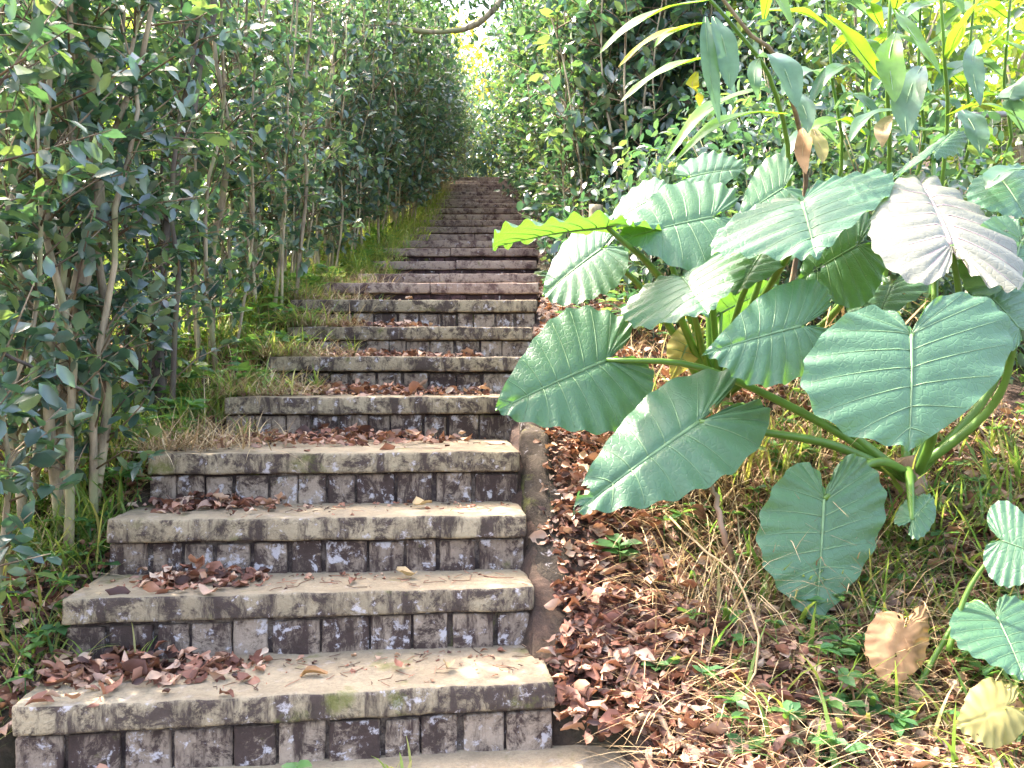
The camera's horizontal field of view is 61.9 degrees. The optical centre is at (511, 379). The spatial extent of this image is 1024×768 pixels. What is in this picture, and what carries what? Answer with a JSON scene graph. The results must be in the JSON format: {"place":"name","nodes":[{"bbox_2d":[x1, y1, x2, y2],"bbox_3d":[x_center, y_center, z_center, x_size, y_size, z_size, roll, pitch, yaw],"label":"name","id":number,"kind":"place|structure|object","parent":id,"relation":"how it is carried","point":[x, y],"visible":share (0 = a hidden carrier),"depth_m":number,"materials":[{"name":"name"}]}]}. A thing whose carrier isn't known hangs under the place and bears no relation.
{"place":"outdoors","nodes":[
{"label":"outdoors","id":0,"kind":"place"},
{"bbox_2d":[0,105,1023,767],"bbox_3d":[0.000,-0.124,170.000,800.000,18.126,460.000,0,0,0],"label":"ground","id":1,"kind":"structure","parent":0,"point":[544,623],"depth_m":2.47,"materials":[{"name":"soil"}]},
{"bbox_2d":[0,487,135,738],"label":"grass","id":2,"kind":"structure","parent":1,"relation":"on","point":[14,647],"depth_m":2.32,"materials":[{"name":"green plant"}]},
{"bbox_2d":[0,0,147,624],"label":"camellia tree","id":3,"kind":"object","parent":1,"relation":"on","point":[20,41],"visible":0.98,"depth_m":2.24,"materials":[{"name":"green plant"}]},
{"bbox_2d":[0,0,170,455],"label":"camellia tree","id":4,"kind":"object","parent":1,"relation":"on","point":[139,37],"visible":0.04,"depth_m":3.09,"materials":[{"name":"green plant"}]},
{"bbox_2d":[0,399,196,700],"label":"weeds","id":5,"kind":"object","parent":1,"relation":"on","point":[46,629],"visible":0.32,"depth_m":2.48,"materials":[{"name":"green plant"}]},
{"bbox_2d":[0,0,265,557],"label":"camellia tree","id":6,"kind":"object","parent":1,"relation":"on","point":[76,331],"visible":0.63,"depth_m":2.65,"materials":[{"name":"green plant"}]},
{"bbox_2d":[0,287,321,736],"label":"grass","id":7,"kind":"structure","parent":1,"relation":"on","point":[11,699],"depth_m":2.41,"materials":[{"name":"green plant"}]},
{"bbox_2d":[53,0,270,423],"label":"camellia tree","id":8,"kind":"object","parent":1,"relation":"on","point":[168,240],"visible":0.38,"depth_m":3.44,"materials":[{"name":"green plant"}]},
{"bbox_2d":[122,0,244,267],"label":"camellia tree","id":9,"kind":"object","parent":1,"relation":"on","point":[160,116],"visible":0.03,"depth_m":5.39,"materials":[{"name":"green plant"}]},
{"bbox_2d":[23,215,347,377],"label":"grass","id":10,"kind":"structure","parent":1,"relation":"on","point":[115,333],"depth_m":6.09,"materials":[{"name":"green plant"}]},
{"bbox_2d":[0,219,405,682],"bbox_3d":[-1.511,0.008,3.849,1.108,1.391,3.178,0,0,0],"label":"grass","id":11,"kind":"structure","parent":1,"relation":"on","point":[83,485],"depth_m":2.97,"materials":[{"name":"green plant"}]},
{"bbox_2d":[114,0,323,371],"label":"camellia tree","id":12,"kind":"object","parent":1,"relation":"on","point":[227,185],"visible":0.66,"depth_m":4.08,"materials":[{"name":"green plant"}]},
{"bbox_2d":[56,221,400,449],"bbox_3d":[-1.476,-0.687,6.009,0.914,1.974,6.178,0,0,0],"label":"weeds","id":13,"kind":"object","parent":1,"relation":"on","point":[198,403],"visible":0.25,"depth_m":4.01,"materials":[{"name":"green plant"}]},
{"bbox_2d":[83,258,410,466],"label":"grass","id":14,"kind":"structure","parent":1,"relation":"on","point":[185,443],"depth_m":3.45,"materials":[{"name":"plant"}]},
{"bbox_2d":[163,0,356,315],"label":"camellia tree","id":15,"kind":"object","parent":1,"relation":"on","point":[281,198],"visible":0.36,"depth_m":4.74,"materials":[{"name":"green plant"}]},
{"bbox_2d":[144,213,421,335],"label":"grass","id":16,"kind":"structure","parent":1,"relation":"on","point":[341,255],"depth_m":6.62,"materials":[{"name":"green plant"}]},
{"bbox_2d":[214,0,364,293],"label":"camellia tree","id":17,"kind":"object","parent":1,"relation":"on","point":[295,207],"visible":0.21,"depth_m":5.48,"materials":[{"name":"green plant"}]},
{"bbox_2d":[227,245,407,393],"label":"weeds","id":18,"kind":"object","parent":1,"relation":"on","point":[268,332],"visible":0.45,"depth_m":4.27,"materials":[{"name":"green plant"}]},
{"bbox_2d":[12,177,632,767],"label":"staircase","id":19,"kind":"structure","parent":1,"relation":"on","point":[460,285],"depth_m":2.48,"materials":[{"name":"stone"}]},
{"bbox_2d":[30,640,272,707],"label":"leaf litter","id":20,"kind":"object","parent":19,"relation":"on","point":[149,668],"visible":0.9,"depth_m":2.13,"materials":[{"name":"brown plant"}]},
{"bbox_2d":[105,554,270,594],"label":"leaf litter","id":21,"kind":"object","parent":19,"relation":"on","point":[216,569],"visible":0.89,"depth_m":2.39,"materials":[{"name":"brown plant"}]},
{"bbox_2d":[148,489,291,514],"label":"leaf litter","id":22,"kind":"object","parent":19,"relation":"on","point":[244,502],"visible":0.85,"depth_m":2.69,"materials":[{"name":"brown plant"}]},
{"bbox_2d":[34,292,490,697],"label":"leaf litter","id":23,"kind":"object","parent":19,"relation":"on","point":[100,677],"visible":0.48,"depth_m":2.67,"materials":[{"name":"brown plant"}]},
{"bbox_2d":[75,355,508,689],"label":"leaf crumbs","id":24,"kind":"object","parent":19,"relation":"on","point":[308,577],"visible":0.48,"depth_m":2.46,"materials":[{"name":"brown plant"}]},
{"bbox_2d":[175,421,472,451],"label":"leaf litter","id":25,"kind":"object","parent":19,"relation":"on","point":[364,430],"visible":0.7,"depth_m":3.18,"materials":[{"name":"brown plant"}]},
{"bbox_2d":[183,438,538,690],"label":"twig litter","id":26,"kind":"object","parent":19,"relation":"on","point":[508,667],"visible":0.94,"depth_m":2.36,"materials":[{"name":"brown plant"}]},
{"bbox_2d":[297,317,435,326],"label":"leaf litter","id":27,"kind":"object","parent":19,"relation":"on","point":[385,324],"visible":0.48,"depth_m":4.58,"materials":[{"name":"brown plant"}]},
{"bbox_2d":[250,378,489,395],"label":"leaf litter","id":28,"kind":"object","parent":19,"relation":"on","point":[356,388],"visible":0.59,"depth_m":3.74,"materials":[{"name":"brown plant"}]},
{"bbox_2d":[285,347,483,356],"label":"leaf litter","id":29,"kind":"object","parent":19,"relation":"on","point":[411,353],"visible":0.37,"depth_m":4.22,"materials":[{"name":"brown plant"}]},
{"bbox_2d":[261,0,386,269],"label":"camellia tree","id":30,"kind":"object","parent":1,"relation":"on","point":[341,115],"visible":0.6,"depth_m":6.38,"materials":[{"name":"green plant"}]},
{"bbox_2d":[261,0,405,265],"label":"camellia tree","id":31,"kind":"object","parent":1,"relation":"on","point":[362,132],"visible":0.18,"depth_m":6.95,"materials":[{"name":"green plant"}]},
{"bbox_2d":[287,0,430,260],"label":"camellia tree","id":32,"kind":"object","parent":1,"relation":"on","point":[388,139],"visible":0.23,"depth_m":7.36,"materials":[{"name":"green plant"}]},
{"bbox_2d":[326,0,426,236],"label":"camellia tree","id":33,"kind":"object","parent":1,"relation":"on","point":[388,190],"visible":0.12,"depth_m":8.04,"materials":[{"name":"green plant"}]},
{"bbox_2d":[340,184,459,273],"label":"grass","id":34,"kind":"structure","parent":1,"relation":"on","point":[402,237],"depth_m":7.67,"materials":[{"name":"green plant"}]},
{"bbox_2d":[362,3,445,229],"bbox_3d":[-1.272,-2.592,8.807,1.209,2.615,1.017,0,0,36],"label":"camellia tree","id":35,"kind":"object","parent":1,"relation":"on","point":[409,85],"visible":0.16,"depth_m":8.70,"materials":[{"name":"green plant"}]},
{"bbox_2d":[359,0,456,223],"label":"camellia tree","id":36,"kind":"object","parent":1,"relation":"on","point":[416,167],"visible":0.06,"depth_m":9.58,"materials":[{"name":"green plant"}]},
{"bbox_2d":[365,0,462,225],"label":"camellia tree","id":37,"kind":"object","parent":1,"relation":"on","point":[424,146],"visible":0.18,"depth_m":9.16,"materials":[{"name":"green plant"}]},
{"bbox_2d":[396,0,463,212],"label":"camellia tree","id":38,"kind":"object","parent":1,"relation":"on","point":[435,99],"visible":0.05,"depth_m":10.77,"materials":[{"name":"green plant"}]},
{"bbox_2d":[400,9,465,214],"bbox_3d":[-1.118,-3.043,10.316,1.024,2.632,1.216,0,0,-17],"label":"camellia tree","id":39,"kind":"object","parent":1,"relation":"on","point":[448,102],"visible":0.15,"depth_m":10.25,"materials":[{"name":"green plant"}]},
{"bbox_2d":[408,0,467,204],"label":"camellia tree","id":40,"kind":"object","parent":1,"relation":"on","point":[452,133],"visible":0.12,"depth_m":11.12,"materials":[{"name":"green plant"}]},
{"bbox_2d":[328,0,550,80],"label":"tree","id":41,"kind":"object","parent":1,"relation":"on","point":[490,12],"visible":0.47,"depth_m":8.45,"materials":[{"name":"green plant"}]},
{"bbox_2d":[421,0,480,194],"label":"camellia tree","id":42,"kind":"object","parent":1,"relation":"on","point":[464,85],"visible":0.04,"depth_m":12.33,"materials":[{"name":"green plant"}]},
{"bbox_2d":[443,35,468,190],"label":"camellia tree","id":43,"kind":"object","parent":1,"relation":"on","point":[459,129],"visible":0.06,"depth_m":13.27,"materials":[{"name":"green plant"}]},
{"bbox_2d":[438,45,473,190],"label":"camellia tree","id":44,"kind":"object","parent":1,"relation":"on","point":[467,159],"visible":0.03,"depth_m":13.00,"materials":[{"name":"green plant"}]},
{"bbox_2d":[446,34,480,179],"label":"camellia tree","id":45,"kind":"object","parent":1,"relation":"on","point":[464,114],"visible":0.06,"depth_m":14.45,"materials":[{"name":"green plant"}]},
{"bbox_2d":[451,67,485,180],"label":"camellia tree","id":46,"kind":"object","parent":1,"relation":"on","point":[469,128],"visible":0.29,"depth_m":14.81,"materials":[{"name":"green plant"}]},
{"bbox_2d":[448,10,502,176],"bbox_3d":[-1.084,-6.177,20.142,2.759,4.871,2.851,0,0,32],"label":"tree","id":47,"kind":"object","parent":1,"relation":"on","point":[479,54],"visible":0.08,"depth_m":19.62,"materials":[{"name":"green plant"}]},
{"bbox_2d":[459,75,500,176],"bbox_3d":[-1.519,-4.881,17.105,2.851,3.092,2.682,0,0,-36],"label":"bush","id":48,"kind":"object","parent":1,"relation":"on","point":[482,165],"visible":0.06,"depth_m":17.08,"materials":[{"name":"green plant"}]},
{"bbox_2d":[461,87,509,176],"bbox_3d":[-0.245,-4.825,18.013,2.633,2.639,2.571,0,0,0],"label":"bush","id":49,"kind":"object","parent":1,"relation":"on","point":[492,151],"visible":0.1,"depth_m":17.65,"materials":[{"name":"green plant"}]},
{"bbox_2d":[463,8,508,176],"bbox_3d":[0.436,-6.008,19.171,3.508,5.069,3.568,0,0,0],"label":"tree","id":50,"kind":"object","parent":1,"relation":"on","point":[478,69],"visible":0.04,"depth_m":18.53,"materials":[{"name":"green plant"}]},
{"bbox_2d":[471,15,510,173],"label":"camellia tree","id":51,"kind":"object","parent":1,"relation":"on","point":[489,90],"visible":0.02,"depth_m":14.71,"materials":[{"name":"green plant"}]},
{"bbox_2d":[482,38,515,187],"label":"camellia tree","id":52,"kind":"object","parent":1,"relation":"on","point":[505,145],"visible":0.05,"depth_m":13.89,"materials":[{"name":"green plant"}]},
{"bbox_2d":[479,0,521,190],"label":"camellia tree","id":53,"kind":"object","parent":1,"relation":"on","point":[509,155],"visible":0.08,"depth_m":13.33,"materials":[{"name":"green plant"}]},
{"bbox_2d":[483,1,529,202],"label":"camellia tree","id":54,"kind":"object","parent":1,"relation":"on","point":[503,46],"visible":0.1,"depth_m":12.36,"materials":[{"name":"green plant"}]},
{"bbox_2d":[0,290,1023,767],"bbox_3d":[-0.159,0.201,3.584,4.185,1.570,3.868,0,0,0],"label":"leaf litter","id":55,"kind":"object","parent":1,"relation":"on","point":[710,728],"visible":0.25,"depth_m":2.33,"materials":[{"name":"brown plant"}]},
{"bbox_2d":[0,409,1023,767],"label":"leaf crumbs","id":56,"kind":"object","parent":1,"relation":"on","point":[674,645],"visible":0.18,"depth_m":2.41,"materials":[{"name":"brown plant"}]},
{"bbox_2d":[489,11,537,199],"bbox_3d":[0.384,-3.875,11.898,1.070,3.207,1.267,0,0,35],"label":"camellia tree","id":57,"kind":"object","parent":1,"relation":"on","point":[503,38],"visible":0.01,"depth_m":11.81,"materials":[{"name":"green plant"}]},
{"bbox_2d":[495,0,538,203],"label":"camellia tree","id":58,"kind":"object","parent":1,"relation":"on","point":[501,179],"visible":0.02,"depth_m":11.29,"materials":[{"name":"green plant"}]},
{"bbox_2d":[490,0,545,213],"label":"camellia tree","id":59,"kind":"object","parent":1,"relation":"on","point":[524,161],"visible":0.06,"depth_m":10.64,"materials":[{"name":"green plant"}]},
{"bbox_2d":[493,0,545,218],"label":"camellia tree","id":60,"kind":"object","parent":1,"relation":"on","point":[523,142],"visible":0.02,"depth_m":10.06,"materials":[{"name":"green plant"}]},
{"bbox_2d":[505,0,546,210],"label":"camellia tree","id":61,"kind":"object","parent":1,"relation":"on","point":[519,90],"visible":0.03,"depth_m":9.56,"materials":[{"name":"green plant"}]},
{"bbox_2d":[493,4,562,242],"bbox_3d":[0.539,-2.841,8.595,1.260,3.189,1.064,0,0,-15],"label":"camellia tree","id":62,"kind":"object","parent":1,"relation":"on","point":[516,101],"visible":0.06,"depth_m":8.73,"materials":[{"name":"green plant"}]},
{"bbox_2d":[506,0,555,221],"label":"camellia tree","id":63,"kind":"object","parent":1,"relation":"on","point":[538,174],"visible":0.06,"depth_m":8.97,"materials":[{"name":"green plant"}]},
{"bbox_2d":[513,5,568,244],"bbox_3d":[0.634,-2.623,8.127,1.205,3.055,1.434,0,0,27],"label":"camellia tree","id":64,"kind":"object","parent":1,"relation":"on","point":[519,57],"visible":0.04,"depth_m":7.97,"materials":[{"name":"green plant"}]},
{"bbox_2d":[518,422,571,583],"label":"stone kerb","id":65,"kind":"structure","parent":1,"relation":"on","point":[534,457],"depth_m":2.78,"materials":[{"name":"grey stone"}]},
{"bbox_2d":[501,0,669,279],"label":"camellia tree","id":66,"kind":"object","parent":1,"relation":"on","point":[561,143],"visible":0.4,"depth_m":6.25,"materials":[{"name":"green plant"}]},
{"bbox_2d":[526,6,660,220],"bbox_3d":[0.633,-2.576,7.398,1.139,3.414,1.349,0,0,-41],"label":"camellia tree","id":67,"kind":"object","parent":1,"relation":"on","point":[539,24],"visible":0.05,"depth_m":7.31,"materials":[{"name":"green plant"}]},
{"bbox_2d":[532,0,665,254],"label":"camellia tree","id":68,"kind":"object","parent":1,"relation":"on","point":[546,68],"visible":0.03,"depth_m":6.94,"materials":[{"name":"green plant"}]},
{"bbox_2d":[516,0,698,288],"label":"camellia tree","id":69,"kind":"object","parent":1,"relation":"on","point":[608,23],"visible":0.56,"depth_m":5.92,"materials":[{"name":"green plant"}]},
{"bbox_2d":[590,533,641,563],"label":"seedling","id":70,"kind":"object","parent":1,"relation":"on","point":[609,543],"visible":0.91,"depth_m":2.56,"materials":[{"name":"green plant"}]},
{"bbox_2d":[535,244,705,350],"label":"weeds","id":71,"kind":"object","parent":1,"relation":"on","point":[613,297],"visible":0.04,"depth_m":4.67,"materials":[{"name":"green plant"}]},
{"bbox_2d":[563,124,745,299],"bbox_3d":[0.936,-0.900,5.182,1.253,1.274,1.245,0,0,0],"label":"bush","id":72,"kind":"object","parent":1,"relation":"on","point":[642,175],"visible":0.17,"depth_m":5.11,"materials":[{"name":"green plant"}]},
{"bbox_2d":[612,711,699,748],"bbox_3d":[0.331,0.838,2.033,0.246,0.088,0.047,0,0,43],"label":"fallen branch","id":73,"kind":"object","parent":1,"relation":"on","point":[644,714],"visible":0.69,"depth_m":2.02,"materials":[{"name":"beige wood"}]},
{"bbox_2d":[582,0,767,270],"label":"camellia tree","id":74,"kind":"object","parent":1,"relation":"on","point":[694,31],"visible":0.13,"depth_m":6.12,"materials":[{"name":"green plant"}]},
{"bbox_2d":[492,150,894,412],"bbox_3d":[0.558,-0.365,3.021,1.402,1.210,1.112,0,0,-11],"label":"elephant ear plant","id":75,"kind":"object","parent":1,"relation":"on","point":[775,226],"visible":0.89,"depth_m":2.90,"materials":[{"name":"green plant"}]},
{"bbox_2d":[654,0,769,214],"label":"camellia tree","id":76,"kind":"object","parent":1,"relation":"on","point":[731,3],"visible":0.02,"depth_m":6.93,"materials":[{"name":"green plant"}]},
{"bbox_2d":[599,0,828,284],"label":"ginger plant","id":77,"kind":"object","parent":1,"relation":"on","point":[718,47],"visible":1,"depth_m":2.99,"materials":[{"name":"green plant"}]},
{"bbox_2d":[710,484,738,566],"bbox_3d":[0.621,0.387,2.479,0.109,0.334,0.074,0,0,-12],"label":"dead stalk","id":78,"kind":"object","parent":1,"relation":"on","point":[723,532],"visible":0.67,"depth_m":2.46,"materials":[{"name":"brown plant"}]},
{"bbox_2d":[495,129,1023,622],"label":"elephant ear plant","id":79,"kind":"object","parent":1,"relation":"on","point":[877,369],"visible":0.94,"depth_m":2.47,"materials":[{"name":"green plant"}]},
{"bbox_2d":[746,292,1021,477],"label":"dead fronds","id":80,"kind":"object","parent":79,"relation":"hanging from","point":[906,322],"visible":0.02,"depth_m":3.07,"materials":[{"name":"plant"}]},
{"bbox_2d":[628,50,902,315],"bbox_3d":[1.393,-0.957,4.697,1.462,1.575,1.366,0,0,24],"label":"bush","id":81,"kind":"object","parent":1,"relation":"on","point":[733,127],"visible":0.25,"depth_m":4.56,"materials":[{"name":"green plant"}]},
{"bbox_2d":[686,0,856,276],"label":"camellia tree","id":82,"kind":"object","parent":1,"relation":"on","point":[748,17],"visible":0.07,"depth_m":6.10,"materials":[{"name":"green plant"}]},
{"bbox_2d":[533,279,1023,767],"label":"leaf litter","id":83,"kind":"object","parent":1,"relation":"on","point":[576,703],"visible":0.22,"depth_m":2.27,"materials":[{"name":"brown plant"}]},
{"bbox_2d":[663,510,759,700],"bbox_3d":[0.522,0.607,2.378,0.198,0.393,0.596,0,0,0],"label":"dry vine","id":84,"kind":"object","parent":83,"relation":"on","point":[728,568],"visible":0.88,"depth_m":2.21,"materials":[{"name":"plant"}]},
{"bbox_2d":[554,371,1023,767],"bbox_3d":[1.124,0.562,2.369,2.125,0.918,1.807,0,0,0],"label":"grass","id":85,"kind":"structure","parent":1,"relation":"on","point":[762,730],"depth_m":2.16,"materials":[{"name":"plant"}]},
{"bbox_2d":[569,298,1023,452],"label":"grass","id":86,"kind":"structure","parent":1,"relation":"on","point":[777,407],"depth_m":3.56,"materials":[{"name":"plant"}]},
{"bbox_2d":[651,0,960,284],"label":"bush","id":87,"kind":"object","parent":1,"relation":"on","point":[820,37],"visible":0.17,"depth_m":5.10,"materials":[{"name":"green plant"}]},
{"bbox_2d":[604,264,1023,425],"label":"grass","id":88,"kind":"structure","parent":1,"relation":"on","point":[796,386],"depth_m":3.68,"materials":[{"name":"green plant"}]},
{"bbox_2d":[649,439,1023,767],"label":"weeds","id":89,"kind":"object","parent":1,"relation":"on","point":[902,721],"visible":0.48,"depth_m":2.17,"materials":[{"name":"green plant"}]},
{"bbox_2d":[651,262,1023,448],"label":"weeds","id":90,"kind":"object","parent":1,"relation":"on","point":[802,392],"visible":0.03,"depth_m":3.23,"materials":[{"name":"green plant"}]},
{"bbox_2d":[827,693,867,717],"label":"seedling","id":91,"kind":"object","parent":1,"relation":"on","point":[857,703],"visible":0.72,"depth_m":2.04,"materials":[{"name":"green plant"}]},
{"bbox_2d":[681,0,1022,182],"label":"bush","id":92,"kind":"object","parent":1,"relation":"on","point":[845,60],"visible":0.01,"depth_m":6.97,"materials":[{"name":"green plant"}]},
{"bbox_2d":[704,0,1021,240],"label":"bush","id":93,"kind":"object","parent":1,"relation":"on","point":[929,32],"visible":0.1,"depth_m":5.33,"materials":[{"name":"green plant"}]},
{"bbox_2d":[754,0,1023,324],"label":"ginger plant","id":94,"kind":"object","parent":1,"relation":"on","point":[955,72],"visible":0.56,"depth_m":3.74,"materials":[{"name":"green plant"}]},
{"bbox_2d":[784,36,1023,327],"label":"bush","id":95,"kind":"object","parent":1,"relation":"on","point":[913,143],"visible":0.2,"depth_m":4.13,"materials":[{"name":"green plant"}]},
{"bbox_2d":[823,0,1023,308],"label":"ginger plant","id":96,"kind":"object","parent":1,"relation":"on","point":[904,90],"visible":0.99,"depth_m":3.10,"materials":[{"name":"green plant"}]},
{"bbox_2d":[844,0,1023,189],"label":"bush","id":97,"kind":"object","parent":1,"relation":"on","point":[1000,21],"visible":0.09,"depth_m":5.83,"materials":[{"name":"yellow plant"}]},
{"bbox_2d":[864,500,1023,748],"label":"elephant ear plant","id":98,"kind":"object","parent":1,"relation":"on","point":[978,629],"visible":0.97,"depth_m":2.09,"materials":[{"name":"green plant"}]},
{"bbox_2d":[874,0,1023,171],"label":"bush","id":99,"kind":"object","parent":1,"relation":"on","point":[1002,25],"visible":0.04,"depth_m":7.17,"materials":[{"name":"green plant"}]},
{"bbox_2d":[881,127,1023,383],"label":"bush","id":100,"kind":"object","parent":1,"relation":"on","point":[908,307],"visible":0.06,"depth_m":3.53,"materials":[{"name":"green plant"}]},
{"bbox_2d":[891,0,1023,217],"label":"bush","id":101,"kind":"object","parent":1,"relation":"on","point":[1018,136],"visible":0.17,"depth_m":4.87,"materials":[{"name":"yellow plant"}]},
{"bbox_2d":[126,0,1023,195],"label":"sky","id":102,"kind":"structure","parent":0,"point":[490,2],"materials":[{"name":"white"}]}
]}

